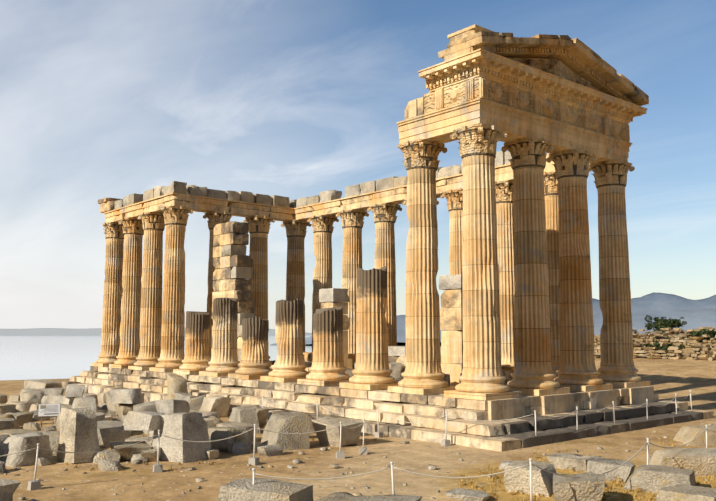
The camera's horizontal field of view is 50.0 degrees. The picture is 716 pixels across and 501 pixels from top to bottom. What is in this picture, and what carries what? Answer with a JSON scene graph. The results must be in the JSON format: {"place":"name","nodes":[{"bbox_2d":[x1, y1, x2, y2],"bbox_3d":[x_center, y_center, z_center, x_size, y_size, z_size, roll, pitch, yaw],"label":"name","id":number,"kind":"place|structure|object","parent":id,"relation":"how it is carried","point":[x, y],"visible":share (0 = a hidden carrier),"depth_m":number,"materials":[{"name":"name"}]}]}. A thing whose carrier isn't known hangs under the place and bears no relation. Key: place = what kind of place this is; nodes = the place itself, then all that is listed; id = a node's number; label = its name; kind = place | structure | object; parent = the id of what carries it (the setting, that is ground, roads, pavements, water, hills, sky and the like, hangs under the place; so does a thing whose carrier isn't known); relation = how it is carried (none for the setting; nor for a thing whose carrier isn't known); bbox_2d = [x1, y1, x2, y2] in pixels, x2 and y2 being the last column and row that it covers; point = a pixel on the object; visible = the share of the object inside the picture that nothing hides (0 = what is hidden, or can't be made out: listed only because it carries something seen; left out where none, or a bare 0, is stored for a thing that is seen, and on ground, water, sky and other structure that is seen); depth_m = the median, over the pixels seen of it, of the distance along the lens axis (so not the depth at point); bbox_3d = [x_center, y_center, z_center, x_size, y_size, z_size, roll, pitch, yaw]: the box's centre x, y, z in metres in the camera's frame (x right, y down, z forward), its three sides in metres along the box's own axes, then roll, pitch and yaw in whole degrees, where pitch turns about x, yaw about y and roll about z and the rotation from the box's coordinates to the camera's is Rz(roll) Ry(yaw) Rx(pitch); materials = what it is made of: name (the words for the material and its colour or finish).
{"place":"outdoors","nodes":[
{"label":"outdoors","id":0,"kind":"place"},
{"bbox_2d":[0,328,311,335],"bbox_3d":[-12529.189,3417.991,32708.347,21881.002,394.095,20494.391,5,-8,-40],"label":"hills","id":1,"kind":"structure","parent":0,"point":[63,331],"depth_m":31658.21,"materials":[{"name":"blue"}]},
{"bbox_2d":[0,335,440,380],"bbox_3d":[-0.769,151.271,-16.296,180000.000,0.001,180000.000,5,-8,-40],"label":"sea","id":2,"kind":"structure","parent":0,"point":[27,357],"depth_m":5128.35,"materials":[{"name":"grey liquid"}]},
{"bbox_2d":[0,337,715,500],"bbox_3d":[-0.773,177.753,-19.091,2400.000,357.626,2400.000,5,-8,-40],"label":"terrain","id":3,"kind":"structure","parent":0,"point":[668,379],"depth_m":19.29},
{"bbox_2d":[37,404,60,426],"bbox_3d":[-11.575,6.212,28.766,0.800,0.886,0.343,2,-6,-20],"label":"info sign","id":4,"kind":"object","parent":3,"relation":"on","point":[49,410],"visible":0.88,"depth_m":28.75,"materials":[{"name":"white"}]},
{"bbox_2d":[0,373,362,473],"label":"block pile","id":5,"kind":"object","parent":3,"relation":"on","point":[84,422],"visible":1,"depth_m":22.23,"materials":[{"name":"grey stone"}]},
{"bbox_2d":[0,419,366,490],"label":"barrier","id":6,"kind":"object","parent":3,"relation":"on","point":[34,484],"visible":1,"depth_m":18.84,"materials":[{"name":"white paint"}]},
{"bbox_2d":[0,425,715,500],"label":"blocks","id":7,"kind":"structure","parent":3,"relation":"on","point":[668,474],"depth_m":15.93,"materials":[{"name":"grey stone"}]},
{"bbox_2d":[4,423,712,500],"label":"pebbles","id":8,"kind":"object","parent":3,"relation":"on","point":[331,466],"visible":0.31,"depth_m":18.94,"materials":[{"name":"grey stone"}]},
{"bbox_2d":[35,417,715,500],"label":"dry grass","id":9,"kind":"structure","parent":3,"relation":"on","point":[494,494],"depth_m":17.07,"materials":[{"name":"plant"}]},
{"bbox_2d":[59,366,713,451],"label":"platform","id":10,"kind":"structure","parent":3,"relation":"on","point":[505,434],"depth_m":26.97,"materials":[{"name":"stone"}]},
{"bbox_2d":[91,222,123,366],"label":"column","id":11,"kind":"structure","parent":10,"relation":"on","point":[111,314],"depth_m":48.16,"materials":[{"name":"stone"}]},
{"bbox_2d":[109,217,143,368],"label":"column","id":12,"kind":"structure","parent":10,"relation":"on","point":[133,233],"depth_m":46.10,"materials":[{"name":"stone"}]},
{"bbox_2d":[128,212,164,369],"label":"column","id":13,"kind":"structure","parent":10,"relation":"on","point":[148,357],"depth_m":44.03,"materials":[{"name":"stone"}]},
{"bbox_2d":[149,206,192,371],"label":"column","id":14,"kind":"structure","parent":10,"relation":"on","point":[171,358],"depth_m":41.94,"materials":[{"name":"stone"}]},
{"bbox_2d":[173,311,210,374],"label":"column","id":15,"kind":"structure","parent":10,"relation":"on","point":[197,359],"depth_m":39.52,"materials":[{"name":"stone"}]},
{"bbox_2d":[203,211,233,358],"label":"column","id":16,"kind":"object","parent":10,"relation":"on","point":[215,218],"visible":0.35,"depth_m":43.96,"materials":[{"name":"stone"}]},
{"bbox_2d":[199,298,239,376],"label":"column","id":17,"kind":"structure","parent":10,"relation":"on","point":[224,361],"depth_m":37.49,"materials":[{"name":"stone"}]},
{"bbox_2d":[228,317,272,379],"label":"column","id":18,"kind":"structure","parent":10,"relation":"on","point":[254,363],"depth_m":35.38,"materials":[{"name":"stone"}]},
{"bbox_2d":[243,215,274,361],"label":"column","id":19,"kind":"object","parent":10,"relation":"on","point":[259,227],"visible":0.56,"depth_m":45.70,"materials":[{"name":"stone"}]},
{"bbox_2d":[260,298,308,382],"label":"column","id":20,"kind":"structure","parent":10,"relation":"on","point":[289,365],"depth_m":33.35,"materials":[{"name":"stone"}]},
{"bbox_2d":[281,220,310,351],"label":"column","id":21,"kind":"structure","parent":10,"relation":"on","point":[296,231],"depth_m":47.49,"materials":[{"name":"stone"}]},
{"bbox_2d":[307,215,338,351],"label":"column","id":22,"kind":"structure","parent":10,"relation":"on","point":[322,226],"depth_m":45.41,"materials":[{"name":"stone"}]},
{"bbox_2d":[297,307,349,385],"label":"column","id":23,"kind":"structure","parent":10,"relation":"on","point":[327,368],"depth_m":31.19,"materials":[{"name":"stone"}]},
{"bbox_2d":[222,244,462,385],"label":"stone blocks","id":24,"kind":"object","parent":10,"relation":"on","point":[450,282],"visible":0.33,"depth_m":38.10,"materials":[{"name":"stone"}]},
{"bbox_2d":[336,209,368,353],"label":"column","id":25,"kind":"structure","parent":10,"relation":"on","point":[352,223],"depth_m":43.30,"materials":[{"name":"stone"}]},
{"bbox_2d":[211,221,513,385],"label":"wall remains","id":26,"kind":"object","parent":10,"relation":"on","point":[225,285],"visible":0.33,"depth_m":38.89,"materials":[{"name":"beige stone"}]},
{"bbox_2d":[339,266,398,389],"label":"column","id":27,"kind":"structure","parent":10,"relation":"on","point":[371,371],"depth_m":29.20,"materials":[{"name":"stone"}]},
{"bbox_2d":[367,203,401,345],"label":"column","id":28,"kind":"structure","parent":10,"relation":"on","point":[385,217],"depth_m":41.24,"materials":[{"name":"stone"}]},
{"bbox_2d":[402,198,438,206],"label":"column","id":29,"kind":"structure","parent":10,"relation":"on","point":[404,202],"depth_m":39.81,"materials":[{"name":"stone"}]},
{"bbox_2d":[98,163,513,222],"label":"architrave","id":30,"kind":"object","parent":29,"relation":"on","point":[394,195],"visible":0.6,"depth_m":44.01,"materials":[{"name":"stone"}]},
{"bbox_2d":[114,151,511,208],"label":"stone blocks","id":31,"kind":"structure","parent":30,"relation":"on","point":[501,158],"depth_m":43.86,"materials":[{"name":"grey stone"}]},
{"bbox_2d":[388,139,455,394],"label":"column","id":32,"kind":"structure","parent":10,"relation":"on","point":[423,374],"depth_m":27.38,"materials":[{"name":"stone"}]},
{"bbox_2d":[440,188,463,274],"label":"column","id":33,"kind":"structure","parent":10,"relation":"on","point":[454,198],"depth_m":37.15,"materials":[{"name":"stone"}]},
{"bbox_2d":[262,390,691,446],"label":"rope barrier","id":34,"kind":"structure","parent":10,"relation":"on","point":[445,442],"depth_m":24.80,"materials":[{"name":"white fabric"}]},
{"bbox_2d":[444,123,521,399],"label":"column","id":35,"kind":"structure","parent":10,"relation":"on","point":[481,377],"depth_m":25.31,"materials":[{"name":"stone"}]},
{"bbox_2d":[397,24,648,171],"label":"entablature","id":36,"kind":"structure","parent":35,"relation":"on","point":[563,92],"depth_m":27.55,"materials":[{"name":"stone"}]},
{"bbox_2d":[495,180,515,375],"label":"column","id":37,"kind":"structure","parent":10,"relation":"on","point":[504,192],"depth_m":34.80,"materials":[{"name":"stone"}]},
{"bbox_2d":[501,137,569,395],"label":"column","id":38,"kind":"structure","parent":10,"relation":"on","point":[532,374],"depth_m":27.09,"materials":[{"name":"stone"}]},
{"bbox_2d":[544,171,559,378],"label":"column","id":39,"kind":"structure","parent":10,"relation":"on","point":[551,201],"depth_m":32.77,"materials":[{"name":"stone"}]},
{"bbox_2d":[546,149,612,391],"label":"column","id":40,"kind":"structure","parent":10,"relation":"on","point":[577,371],"depth_m":28.89,"materials":[{"name":"stone"}]},
{"bbox_2d":[589,159,650,387],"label":"column","id":41,"kind":"structure","parent":10,"relation":"on","point":[617,368],"depth_m":30.65,"materials":[{"name":"stone"}]},
{"bbox_2d":[252,425,715,500],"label":"barrier","id":42,"kind":"object","parent":3,"relation":"on","point":[392,467],"visible":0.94,"depth_m":14.16,"materials":[{"name":"white paint"}]},
{"bbox_2d":[594,327,715,360],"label":"rubble walls","id":43,"kind":"structure","parent":3,"relation":"on","point":[703,349],"depth_m":68.26,"materials":[{"name":"stone"}]},
{"bbox_2d":[644,342,684,352],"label":"bush","id":44,"kind":"object","parent":3,"relation":"on","point":[665,347],"visible":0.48,"depth_m":62.21,"materials":[{"name":"green plant"}]},
{"bbox_2d":[644,315,686,332],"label":"ridge tree","id":45,"kind":"object","parent":3,"relation":"on","point":[658,324],"visible":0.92,"depth_m":114.94,"materials":[{"name":"green plant"}]},
{"bbox_2d":[683,329,715,342],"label":"bush","id":46,"kind":"object","parent":3,"relation":"on","point":[712,333],"visible":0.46,"depth_m":72.51,"materials":[{"name":"green plant"}]},
{"bbox_2d":[0,0,715,332],"label":"sky","id":47,"kind":"structure","parent":0,"point":[100,99],"materials":[{"name":"blue"}]},
{"bbox_2d":[270,292,715,345],"bbox_3d":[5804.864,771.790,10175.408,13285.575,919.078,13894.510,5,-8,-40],"label":"mountains","id":48,"kind":"structure","parent":0,"point":[696,314],"depth_m":10578.82,"materials":[{"name":"blue"}]}
]}

